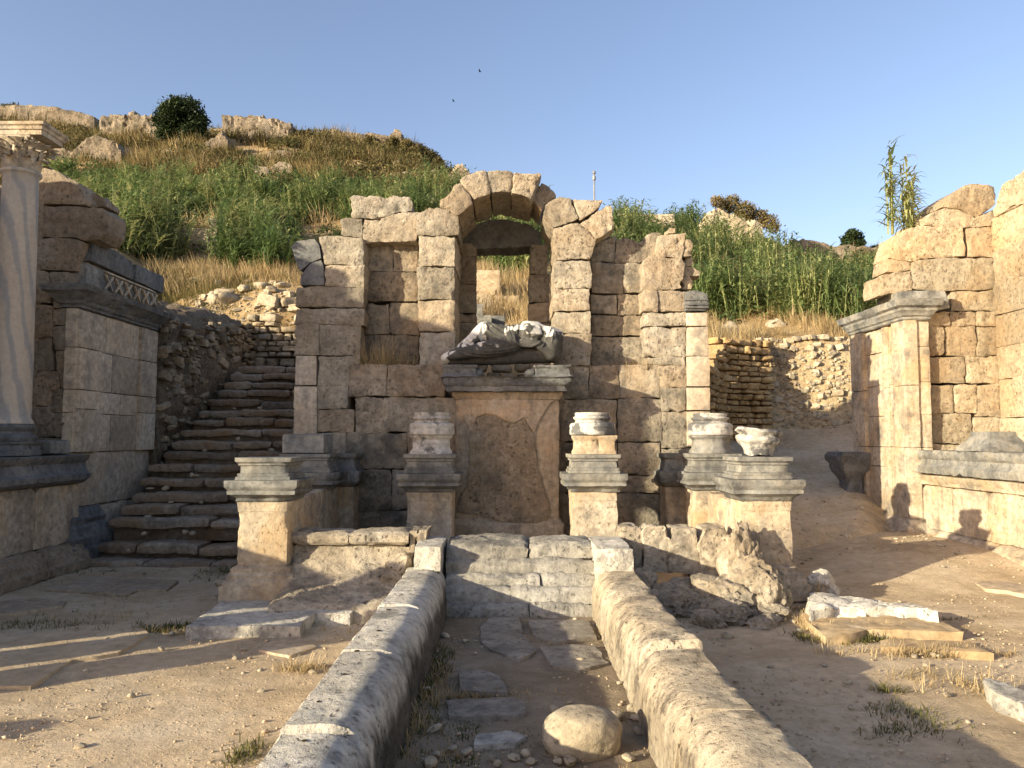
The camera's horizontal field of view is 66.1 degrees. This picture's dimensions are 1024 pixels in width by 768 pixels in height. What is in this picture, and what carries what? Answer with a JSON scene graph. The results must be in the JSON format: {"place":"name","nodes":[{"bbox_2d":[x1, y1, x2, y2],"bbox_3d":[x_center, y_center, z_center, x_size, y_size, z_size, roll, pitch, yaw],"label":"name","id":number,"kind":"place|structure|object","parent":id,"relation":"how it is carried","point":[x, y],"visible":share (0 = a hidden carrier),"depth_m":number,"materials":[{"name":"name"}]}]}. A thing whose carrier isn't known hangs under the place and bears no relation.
{"place":"outdoors","nodes":[
{"label":"outdoors","id":0,"kind":"place"},
{"bbox_2d":[216,292,239,304],"bbox_3d":[-6.675,-2.006,18.539,0.569,0.324,0.346,1,-1,-31],"label":"rubble block","id":1,"kind":"object","parent":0,"point":[225,297],"depth_m":18.39,"materials":[{"name":"stone"}]},
{"bbox_2d":[1,128,1008,550],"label":"hillside","id":2,"kind":"structure","parent":0,"point":[819,442],"depth_m":17.77,"materials":[{"name":"soil"}]},
{"bbox_2d":[0,104,99,129],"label":"ruined wall","id":3,"kind":"structure","parent":2,"relation":"on","point":[55,113],"depth_m":45.12,"materials":[{"name":"stone"}]},
{"bbox_2d":[45,147,71,160],"bbox_3d":[-21.645,-10.471,38.699,1.877,1.744,2.691,0,-4,0],"label":"rock outcrop","id":4,"kind":"object","parent":2,"relation":"on","point":[64,150],"visible":0.06,"depth_m":37.48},
{"bbox_2d":[70,135,130,161],"bbox_3d":[-19.636,-10.631,38.584,2.561,2.130,3.183,0,-4,0],"label":"rock outcrop","id":5,"kind":"object","parent":2,"relation":"on","point":[101,146],"visible":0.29,"depth_m":37.13,"materials":[{"name":"stone"}]},
{"bbox_2d":[99,111,158,138],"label":"ruined wall","id":6,"kind":"structure","parent":2,"relation":"on","point":[133,118],"depth_m":42.71,"materials":[{"name":"stone"}]},
{"bbox_2d":[94,164,206,259],"bbox_3d":[-10.800,-5.076,23.492,3.010,3.160,3.106,2,-4,-27],"label":"reed clump","id":7,"kind":"object","parent":2,"relation":"on","point":[154,210],"visible":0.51,"depth_m":23.07,"materials":[{"name":"green plant"}]},
{"bbox_2d":[148,93,211,142],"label":"tree","id":8,"kind":"object","parent":2,"relation":"on","point":[174,114],"visible":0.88,"depth_m":41.69,"materials":[{"name":"green plant"}]},
{"bbox_2d":[103,300,260,476],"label":"rubble wall","id":9,"kind":"structure","parent":2,"relation":"on","point":[203,355],"depth_m":13.58,"materials":[{"name":"stone"}]},
{"bbox_2d":[169,227,224,253],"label":"terrace wall","id":10,"kind":"structure","parent":2,"relation":"on","point":[198,235],"depth_m":23.47,"materials":[{"name":"stone"}]},
{"bbox_2d":[203,130,233,150],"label":"boulder","id":11,"kind":"object","parent":2,"relation":"on","point":[221,137],"visible":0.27,"depth_m":40.10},
{"bbox_2d":[148,262,298,358],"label":"slope grass","id":12,"kind":"structure","parent":2,"relation":"on","point":[181,295],"depth_m":19.53,"materials":[{"name":"plant"}]},
{"bbox_2d":[161,279,295,358],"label":"rubble chips","id":13,"kind":"object","parent":2,"relation":"on","point":[243,319],"visible":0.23,"depth_m":18.29,"materials":[{"name":"stone"}]},
{"bbox_2d":[196,198,299,269],"bbox_3d":[-7.307,-4.221,22.686,3.110,2.633,3.199,0,-4,0],"label":"reed clump","id":14,"kind":"object","parent":2,"relation":"on","point":[256,243],"visible":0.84,"depth_m":22.07,"materials":[{"name":"green plant"}]},
{"bbox_2d":[221,115,294,141],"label":"ruined wall","id":15,"kind":"structure","parent":2,"relation":"on","point":[248,122],"depth_m":44.84,"materials":[{"name":"stone"}]},
{"bbox_2d":[42,151,475,261],"bbox_3d":[-10.972,-6.731,28.578,20.479,7.914,16.057,0,-4,0],"label":"reed bed","id":16,"kind":"object","parent":2,"relation":"on","point":[237,186],"visible":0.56,"depth_m":28.49,"materials":[{"name":"green plant"}]},
{"bbox_2d":[256,293,280,308],"bbox_3d":[-5.623,-1.902,18.284,0.620,0.301,0.354,11,-8,19],"label":"rubble block","id":17,"kind":"object","parent":2,"relation":"on","point":[270,301],"depth_m":18.13,"materials":[{"name":"stone"}]},
{"bbox_2d":[247,314,297,367],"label":"rubble wall","id":18,"kind":"structure","parent":2,"relation":"on","point":[269,325],"depth_m":16.49,"materials":[{"name":"stone"}]},
{"bbox_2d":[270,162,294,172],"bbox_3d":[-10.717,-9.648,37.152,1.133,1.432,1.318,0,-4,0],"label":"boulder","id":19,"kind":"object","parent":2,"relation":"on","point":[281,164],"visible":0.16,"depth_m":36.59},
{"bbox_2d":[280,297,295,307],"bbox_3d":[-5.201,-1.895,18.354,0.445,0.226,0.417,-9,0,-29],"label":"rubble block","id":20,"kind":"object","parent":2,"relation":"on","point":[285,302],"depth_m":18.16,"materials":[{"name":"stone"}]},
{"bbox_2d":[327,129,403,145],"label":"ruined wall","id":21,"kind":"structure","parent":2,"relation":"on","point":[383,138],"depth_m":46.56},
{"bbox_2d":[398,138,415,153],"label":"dry bush","id":22,"kind":"object","parent":2,"relation":"on","point":[407,141],"visible":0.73,"depth_m":44.76,"materials":[{"name":"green plant"}]},
{"bbox_2d":[408,141,429,156],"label":"dry bush","id":23,"kind":"object","parent":2,"relation":"on","point":[420,146],"visible":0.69,"depth_m":45.34,"materials":[{"name":"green plant"}]},
{"bbox_2d":[79,173,767,321],"bbox_3d":[-2.744,-5.328,33.288,35.466,8.898,26.401,0,-4,0],"label":"green scrub","id":24,"kind":"object","parent":2,"relation":"on","point":[758,307],"visible":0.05,"depth_m":23.12,"materials":[{"name":"green plant"}]},
{"bbox_2d":[397,165,469,179],"bbox_3d":[-3.924,-9.463,38.362,3.951,1.763,2.174,0,-4,0],"label":"rock ledge","id":25,"kind":"object","parent":2,"relation":"on","point":[461,168],"visible":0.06,"depth_m":37.41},
{"bbox_2d":[0,110,879,322],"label":"dry undergrowth","id":26,"kind":"object","parent":2,"relation":"on","point":[323,218],"visible":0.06,"depth_m":36.15,"materials":[{"name":"brown plant"}]},
{"bbox_2d":[0,107,880,256],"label":"dry scrub","id":27,"kind":"object","parent":2,"relation":"on","point":[196,154],"visible":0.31,"depth_m":40.04,"materials":[{"name":"brown plant"}]},
{"bbox_2d":[476,315,491,323],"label":"squared block","id":28,"kind":"structure","parent":2,"relation":"on","point":[484,318],"depth_m":14.32,"materials":[{"name":"grey stone"}]},
{"bbox_2d":[139,207,849,349],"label":"dry grass","id":29,"kind":"structure","parent":2,"relation":"on","point":[744,333],"depth_m":20.09,"materials":[{"name":"plant"}]},
{"bbox_2d":[476,270,518,307],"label":"terrace wall","id":30,"kind":"structure","parent":2,"relation":"on","point":[486,278],"depth_m":18.76,"materials":[{"name":"stone"}]},
{"bbox_2d":[492,316,504,324],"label":"squared block","id":31,"kind":"structure","parent":2,"relation":"on","point":[500,320],"depth_m":14.61,"materials":[{"name":"grey stone"}]},
{"bbox_2d":[476,184,564,277],"bbox_3d":[-0.367,-5.117,26.050,4.721,5.335,9.484,0,-4,0],"label":"reed bed","id":32,"kind":"object","parent":2,"relation":"on","point":[500,259],"visible":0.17,"depth_m":22.64,"materials":[{"name":"green plant"}]},
{"bbox_2d":[621,214,674,229],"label":"terrace wall","id":33,"kind":"structure","parent":2,"relation":"on","point":[659,216],"depth_m":35.74,"materials":[{"name":"stone"}]},
{"bbox_2d":[663,198,706,229],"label":"reed clump","id":34,"kind":"object","parent":2,"relation":"on","point":[691,211],"visible":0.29,"depth_m":42.82,"materials":[{"name":"green plant"}]},
{"bbox_2d":[687,246,769,319],"bbox_3d":[5.988,-2.713,23.066,3.079,2.236,3.179,0,-4,0],"label":"reed clump","id":35,"kind":"object","parent":2,"relation":"on","point":[712,287],"visible":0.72,"depth_m":22.48,"materials":[{"name":"green plant"}]},
{"bbox_2d":[698,208,762,240],"bbox_3d":[10.891,-7.262,39.506,2.906,2.563,2.717,0,-4,0],"label":"rock","id":36,"kind":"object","parent":2,"relation":"on","point":[752,223],"depth_m":38.36,"materials":[{"name":"stone"}]},
{"bbox_2d":[706,337,775,441],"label":"rubble wall","id":37,"kind":"structure","parent":2,"relation":"on","point":[736,360],"depth_m":17.70,"materials":[{"name":"stone"}]},
{"bbox_2d":[602,195,882,321],"bbox_3d":[9.684,-5.507,34.042,14.115,10.161,26.819,0,-4,0],"label":"reed bed","id":38,"kind":"object","parent":2,"relation":"on","point":[713,241],"visible":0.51,"depth_m":27.56,"materials":[{"name":"green plant"}]},
{"bbox_2d":[708,194,781,233],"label":"dry bush","id":39,"kind":"object","parent":2,"relation":"on","point":[764,218],"visible":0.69,"depth_m":41.81,"materials":[{"name":"brown plant"}]},
{"bbox_2d":[765,318,785,327],"bbox_3d":[7.062,-1.235,21.048,0.506,1.044,0.574,0,-4,0],"label":"boulder","id":40,"kind":"object","parent":2,"relation":"on","point":[769,323],"visible":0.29,"depth_m":20.84,"materials":[{"name":"stone"}]},
{"bbox_2d":[746,334,849,342],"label":"bank edge stones","id":41,"kind":"object","parent":2,"relation":"on","point":[813,336],"visible":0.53,"depth_m":18.58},
{"bbox_2d":[755,341,851,429],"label":"bank stones","id":42,"kind":"object","parent":2,"relation":"on","point":[813,354],"visible":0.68,"depth_m":18.29,"materials":[{"name":"stone"}]},
{"bbox_2d":[758,241,872,320],"bbox_3d":[8.722,-2.781,22.576,3.222,2.743,3.568,3,-5,-41],"label":"reed clump","id":43,"kind":"object","parent":2,"relation":"on","point":[819,276],"visible":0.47,"depth_m":21.97,"materials":[{"name":"green plant"}]},
{"bbox_2d":[784,238,877,256],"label":"rock ledge","id":44,"kind":"object","parent":2,"relation":"on","point":[814,245],"visible":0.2,"depth_m":44.92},
{"bbox_2d":[838,228,867,246],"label":"tree","id":45,"kind":"object","parent":2,"relation":"on","point":[852,235],"visible":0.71,"depth_m":45.13,"materials":[{"name":"green plant"}]},
{"bbox_2d":[0,532,1023,767],"bbox_3d":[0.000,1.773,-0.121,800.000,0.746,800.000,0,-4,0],"label":"ground","id":46,"kind":"structure","parent":0,"point":[135,739],"depth_m":5.27,"materials":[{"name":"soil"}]},
{"bbox_2d":[0,598,66,617],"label":"paving slab","id":47,"kind":"structure","parent":46,"relation":"on","point":[18,607],"depth_m":7.59,"materials":[{"name":"stone"}]},
{"bbox_2d":[0,454,92,594],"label":"podium","id":48,"kind":"object","parent":46,"relation":"on","point":[39,501],"visible":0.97,"depth_m":9.16,"materials":[{"name":"beige stone"}]},
{"bbox_2d":[0,121,68,455],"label":"marble column","id":49,"kind":"structure","parent":48,"relation":"on","point":[25,146],"depth_m":9.20,"materials":[{"name":"stone"}]},
{"bbox_2d":[36,440,70,453],"bbox_3d":[-5.786,0.787,9.823,0.329,0.185,0.463,0,-4,0],"label":"moulded stone","id":50,"kind":"object","parent":48,"relation":"on","point":[55,446],"visible":0.73,"depth_m":9.72,"materials":[{"name":"grey stone"}]},
{"bbox_2d":[0,168,125,454],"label":"wing wall","id":51,"kind":"structure","parent":46,"relation":"on","point":[72,213],"depth_m":10.23,"materials":[{"name":"grey stone"}]},
{"bbox_2d":[0,623,148,689],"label":"paving slab","id":52,"kind":"structure","parent":46,"relation":"on","point":[30,660],"depth_m":6.07,"materials":[{"name":"stone"}]},
{"bbox_2d":[39,240,175,558],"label":"wing pier","id":53,"kind":"structure","parent":46,"relation":"on","point":[116,319],"depth_m":10.89,"materials":[{"name":"stone"}]},
{"bbox_2d":[39,577,177,596],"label":"paving slab","id":54,"kind":"structure","parent":46,"relation":"on","point":[102,586],"depth_m":8.58,"materials":[{"name":"stone"}]},
{"bbox_2d":[90,366,297,567],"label":"stone stairs","id":55,"kind":"structure","parent":46,"relation":"on","point":[182,511],"depth_m":11.62,"materials":[{"name":"stone"}]},
{"bbox_2d":[186,600,352,639],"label":"plinth slab","id":56,"kind":"structure","parent":46,"relation":"on","point":[235,619],"depth_m":6.72,"materials":[{"name":"stone"}]},
{"bbox_2d":[218,456,314,601],"bbox_3d":[-2.440,1.426,7.941,0.775,1.379,0.780,0,-4,0],"label":"pedestal","id":57,"kind":"object","parent":56,"relation":"on","point":[268,492],"visible":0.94,"depth_m":7.69,"materials":[{"name":"beige stone"}]},
{"bbox_2d":[258,637,315,658],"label":"paving slab","id":58,"kind":"structure","parent":46,"relation":"on","point":[292,647],"depth_m":6.13,"materials":[{"name":"stone"}]},
{"bbox_2d":[279,453,347,527],"bbox_3d":[-2.530,1.588,9.865,0.840,1.435,0.838,0,-4,0],"label":"pedestal","id":59,"kind":"object","parent":46,"relation":"on","point":[325,471],"visible":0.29,"depth_m":9.62,"materials":[{"name":"beige stone"}]},
{"bbox_2d":[282,433,332,453],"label":"stone slab","id":60,"kind":"structure","parent":59,"relation":"on","point":[307,443],"depth_m":9.66,"materials":[{"name":"grey stone"}]},
{"bbox_2d":[300,486,339,527],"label":"basin side wall","id":61,"kind":"structure","parent":46,"relation":"on","point":[314,511],"depth_m":9.25,"materials":[{"name":"beige stone"}]},
{"bbox_2d":[267,526,430,623],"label":"basin parapet","id":62,"kind":"structure","parent":46,"relation":"on","point":[360,573],"depth_m":7.71,"materials":[{"name":"beige stone"}]},
{"bbox_2d":[256,536,446,767],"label":"channel wall","id":63,"kind":"structure","parent":46,"relation":"on","point":[355,710],"depth_m":4.09,"materials":[{"name":"stone"}]},
{"bbox_2d":[337,453,365,529],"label":"wall pedestal","id":64,"kind":"object","parent":46,"relation":"on","point":[349,495],"depth_m":10.33,"materials":[{"name":"beige stone"}]},
{"bbox_2d":[395,453,463,566],"bbox_3d":[-0.986,1.570,9.596,0.836,1.434,0.835,0,-4,0],"label":"pedestal","id":65,"kind":"object","parent":46,"relation":"on","point":[429,484],"visible":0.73,"depth_m":9.33,"materials":[{"name":"beige stone"}]},
{"bbox_2d":[409,412,453,453],"bbox_3d":[-0.985,0.603,9.641,0.558,0.501,0.559,0,-4,0],"label":"marble drum","id":66,"kind":"object","parent":65,"relation":"on","point":[431,432],"visible":1,"depth_m":9.44,"materials":[{"name":"stone"}]},
{"bbox_2d":[423,755,437,767],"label":"loose stone","id":67,"kind":"object","parent":46,"relation":"on","point":[430,761],"visible":1,"depth_m":3.88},
{"bbox_2d":[425,723,441,733],"bbox_3d":[-0.436,1.901,4.352,0.097,0.041,0.086,-17,-4,-26],"label":"loose stone","id":68,"kind":"object","parent":46,"relation":"on","point":[434,727],"visible":0.95,"depth_m":4.32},
{"bbox_2d":[458,670,507,697],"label":"channel slab","id":69,"kind":"structure","parent":46,"relation":"on","point":[489,682],"depth_m":5.11,"materials":[{"name":"stone"}]},
{"bbox_2d":[446,697,525,722],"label":"channel slab","id":70,"kind":"structure","parent":46,"relation":"on","point":[493,709],"depth_m":4.60,"materials":[{"name":"stone"}]},
{"bbox_2d":[1,566,994,767],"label":"short weeds","id":71,"kind":"object","parent":46,"relation":"on","point":[869,639],"visible":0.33,"depth_m":4.77,"materials":[{"name":"green plant"}]},
{"bbox_2d":[474,730,526,750],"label":"channel slab","id":72,"kind":"structure","parent":46,"relation":"on","point":[506,739],"depth_m":4.16,"materials":[{"name":"stone"}]},
{"bbox_2d":[293,170,709,535],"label":"fountain wall","id":73,"kind":"structure","parent":46,"relation":"on","point":[402,270],"depth_m":10.90,"materials":[{"name":"stone"}]},
{"bbox_2d":[300,260,326,287],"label":"fallen block","id":74,"kind":"structure","parent":73,"relation":"on","point":[313,274],"depth_m":10.91,"materials":[{"name":"stone"}]},
{"bbox_2d":[291,239,323,271],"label":"fallen block","id":75,"kind":"structure","parent":74,"relation":"on","point":[308,252],"depth_m":10.93,"materials":[{"name":"stone"}]},
{"bbox_2d":[333,332,419,367],"bbox_3d":[-1.943,-0.457,11.125,1.420,0.561,1.268,2,-4,-22],"label":"weed tuft","id":76,"kind":"object","parent":73,"relation":"attached to","point":[383,361],"visible":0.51,"depth_m":10.92,"materials":[{"name":"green plant"}]},
{"bbox_2d":[439,364,574,536],"bbox_3d":[-0.066,1.075,10.479,1.746,2.587,1.242,0,-4,0],"label":"statue pedestal","id":77,"kind":"object","parent":46,"relation":"on","point":[507,450],"visible":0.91,"depth_m":10.07,"materials":[{"name":"stone"}]},
{"bbox_2d":[441,321,562,364],"bbox_3d":[-0.127,-0.549,10.466,1.631,0.596,0.627,0,-4,0],"label":"reclining statue","id":78,"kind":"object","parent":77,"relation":"on","point":[491,343],"visible":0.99,"depth_m":10.31,"materials":[{"name":"white stone"}]},
{"bbox_2d":[478,363,529,376],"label":"rubble wall","id":79,"kind":"structure","parent":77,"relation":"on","point":[496,370],"depth_m":13.17,"materials":[{"name":"stone"}]},
{"bbox_2d":[480,616,535,662],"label":"channel slab","id":80,"kind":"structure","parent":46,"relation":"on","point":[503,636],"depth_m":6.24,"materials":[{"name":"stone"}]},
{"bbox_2d":[0,592,1020,767],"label":"dry tufts","id":81,"kind":"object","parent":46,"relation":"on","point":[799,621],"visible":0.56,"depth_m":5.47,"materials":[{"name":"beige plant"}]},
{"bbox_2d":[445,532,594,617],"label":"cascade steps","id":82,"kind":"structure","parent":46,"relation":"on","point":[503,574],"depth_m":7.43,"materials":[{"name":"stone"}]},
{"bbox_2d":[528,619,596,644],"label":"channel slab","id":83,"kind":"structure","parent":46,"relation":"on","point":[559,632],"depth_m":6.48,"materials":[{"name":"stone"}]},
{"bbox_2d":[563,755,575,766],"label":"loose stone","id":84,"kind":"object","parent":46,"relation":"on","point":[569,760],"visible":1,"depth_m":3.90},
{"bbox_2d":[540,644,608,672],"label":"channel slab","id":85,"kind":"structure","parent":46,"relation":"on","point":[563,657],"depth_m":5.71,"materials":[{"name":"stone"}]},
{"bbox_2d":[542,704,622,762],"bbox_3d":[0.370,1.853,4.125,0.425,0.299,0.372,0,-4,0],"label":"boulder","id":86,"kind":"object","parent":46,"relation":"on","point":[586,733],"visible":0.92,"depth_m":3.99,"materials":[{"name":"stone"}]},
{"bbox_2d":[559,453,627,536],"bbox_3d":[0.984,1.570,9.595,0.836,1.434,0.835,0,-4,0],"label":"pedestal","id":87,"kind":"object","parent":46,"relation":"on","point":[594,484],"visible":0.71,"depth_m":9.33,"materials":[{"name":"beige stone"}]},
{"bbox_2d":[570,412,616,453],"bbox_3d":[0.985,0.604,9.645,0.559,0.502,0.551,0,-4,0],"label":"marble drum","id":88,"kind":"object","parent":87,"relation":"on","point":[594,426],"visible":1,"depth_m":9.43,"materials":[{"name":"beige stone"}]},
{"bbox_2d":[654,453,685,530],"bbox_3d":[2.159,1.647,10.512,0.465,1.446,0.568,0,-4,0],"label":"wall pedestal","id":89,"kind":"object","parent":46,"relation":"on","point":[672,502],"depth_m":10.33,"materials":[{"name":"beige stone"}]},
{"bbox_2d":[588,536,813,767],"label":"channel wall","id":90,"kind":"structure","parent":46,"relation":"on","point":[694,708],"depth_m":4.15,"materials":[{"name":"stone"}]},
{"bbox_2d":[615,520,792,629],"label":"broken parapet","id":91,"kind":"structure","parent":46,"relation":"on","point":[734,579],"depth_m":7.54,"materials":[{"name":"beige stone"}]},
{"bbox_2d":[675,453,741,573],"bbox_3d":[2.499,1.588,9.865,0.840,1.435,0.840,0,-4,0],"label":"pedestal","id":92,"kind":"object","parent":46,"relation":"on","point":[695,475],"visible":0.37,"depth_m":9.60,"materials":[{"name":"beige stone"}]},
{"bbox_2d":[687,413,732,453],"bbox_3d":[2.500,0.624,9.931,0.559,0.501,0.558,0,-4,0],"label":"marble drum","id":93,"kind":"object","parent":92,"relation":"on","point":[710,433],"visible":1,"depth_m":9.73,"materials":[{"name":"stone"}]},
{"bbox_2d":[707,492,727,530],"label":"basin side wall","id":94,"kind":"structure","parent":46,"relation":"on","point":[717,511],"depth_m":9.10,"materials":[{"name":"beige stone"}]},
{"bbox_2d":[713,456,811,601],"bbox_3d":[2.601,1.482,8.299,0.821,1.434,0.824,0,-4,0],"label":"pedestal","id":95,"kind":"object","parent":46,"relation":"on","point":[760,493],"visible":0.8,"depth_m":8.03,"materials":[{"name":"beige stone"}]},
{"bbox_2d":[734,426,781,456],"bbox_3d":[2.614,0.608,8.344,0.486,0.322,0.464,0,-4,0],"label":"broken drum","id":96,"kind":"object","parent":95,"relation":"on","point":[757,442],"visible":1,"depth_m":8.19,"materials":[{"name":"white stone"}]},
{"bbox_2d":[731,431,946,561],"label":"path stones","id":97,"kind":"object","parent":46,"relation":"on","point":[899,543],"visible":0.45,"depth_m":11.73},
{"bbox_2d":[805,568,938,622],"bbox_3d":[3.129,2.053,7.475,1.093,0.399,1.503,0,-4,0],"label":"broken slab","id":98,"kind":"object","parent":46,"relation":"on","point":[823,604],"depth_m":6.98,"materials":[{"name":"stone"}]},
{"bbox_2d":[802,612,963,644],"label":"ochre slab","id":99,"kind":"structure","parent":46,"relation":"on","point":[835,630],"depth_m":6.49,"materials":[{"name":"stone"}]},
{"bbox_2d":[836,290,948,532],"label":"wing pier","id":100,"kind":"structure","parent":46,"relation":"on","point":[890,388],"depth_m":12.36,"materials":[{"name":"beige stone"}]},
{"bbox_2d":[824,451,870,493],"bbox_3d":[5.861,1.607,13.671,0.577,0.861,0.771,0,-4,0],"label":"moulded block","id":101,"kind":"object","parent":100,"relation":"attached to","point":[849,470],"depth_m":13.41,"materials":[{"name":"stone"}]},
{"bbox_2d":[880,638,993,660],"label":"ochre slab","id":102,"kind":"structure","parent":46,"relation":"on","point":[975,653],"depth_m":6.05,"materials":[{"name":"stone"}]},
{"bbox_2d":[863,170,1023,451],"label":"wing wall","id":103,"kind":"structure","parent":46,"relation":"on","point":[962,250],"depth_m":12.29,"materials":[{"name":"stone"}]},
{"bbox_2d":[870,135,930,234],"bbox_3d":[6.299,-3.175,12.758,0.895,1.619,0.987,-4,-5,43],"label":"reed clump","id":104,"kind":"object","parent":103,"relation":"on","point":[907,205],"visible":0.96,"depth_m":12.67,"materials":[{"name":"green plant"}]},
{"bbox_2d":[916,450,1023,566],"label":"podium","id":105,"kind":"object","parent":46,"relation":"on","point":[975,498],"visible":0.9,"depth_m":10.49,"materials":[{"name":"beige stone"}]},
{"bbox_2d":[955,431,1023,451],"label":"tapered drum","id":106,"kind":"object","parent":105,"relation":"on","point":[984,441],"visible":0.98,"depth_m":10.62,"materials":[{"name":"grey stone"}]},
{"bbox_2d":[975,581,1023,597],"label":"paving slab","id":107,"kind":"structure","parent":46,"relation":"on","point":[1009,588],"depth_m":8.39,"materials":[{"name":"stone"}]},
{"bbox_2d":[982,678,1023,722],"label":"white slab","id":108,"kind":"object","parent":46,"relation":"on","point":[1004,698],"depth_m":4.74,"materials":[{"name":"stone"}]},
{"bbox_2d":[0,0,1023,246],"label":"sky","id":109,"kind":"structure","parent":0,"point":[791,108],"materials":[{"name":"blue"}]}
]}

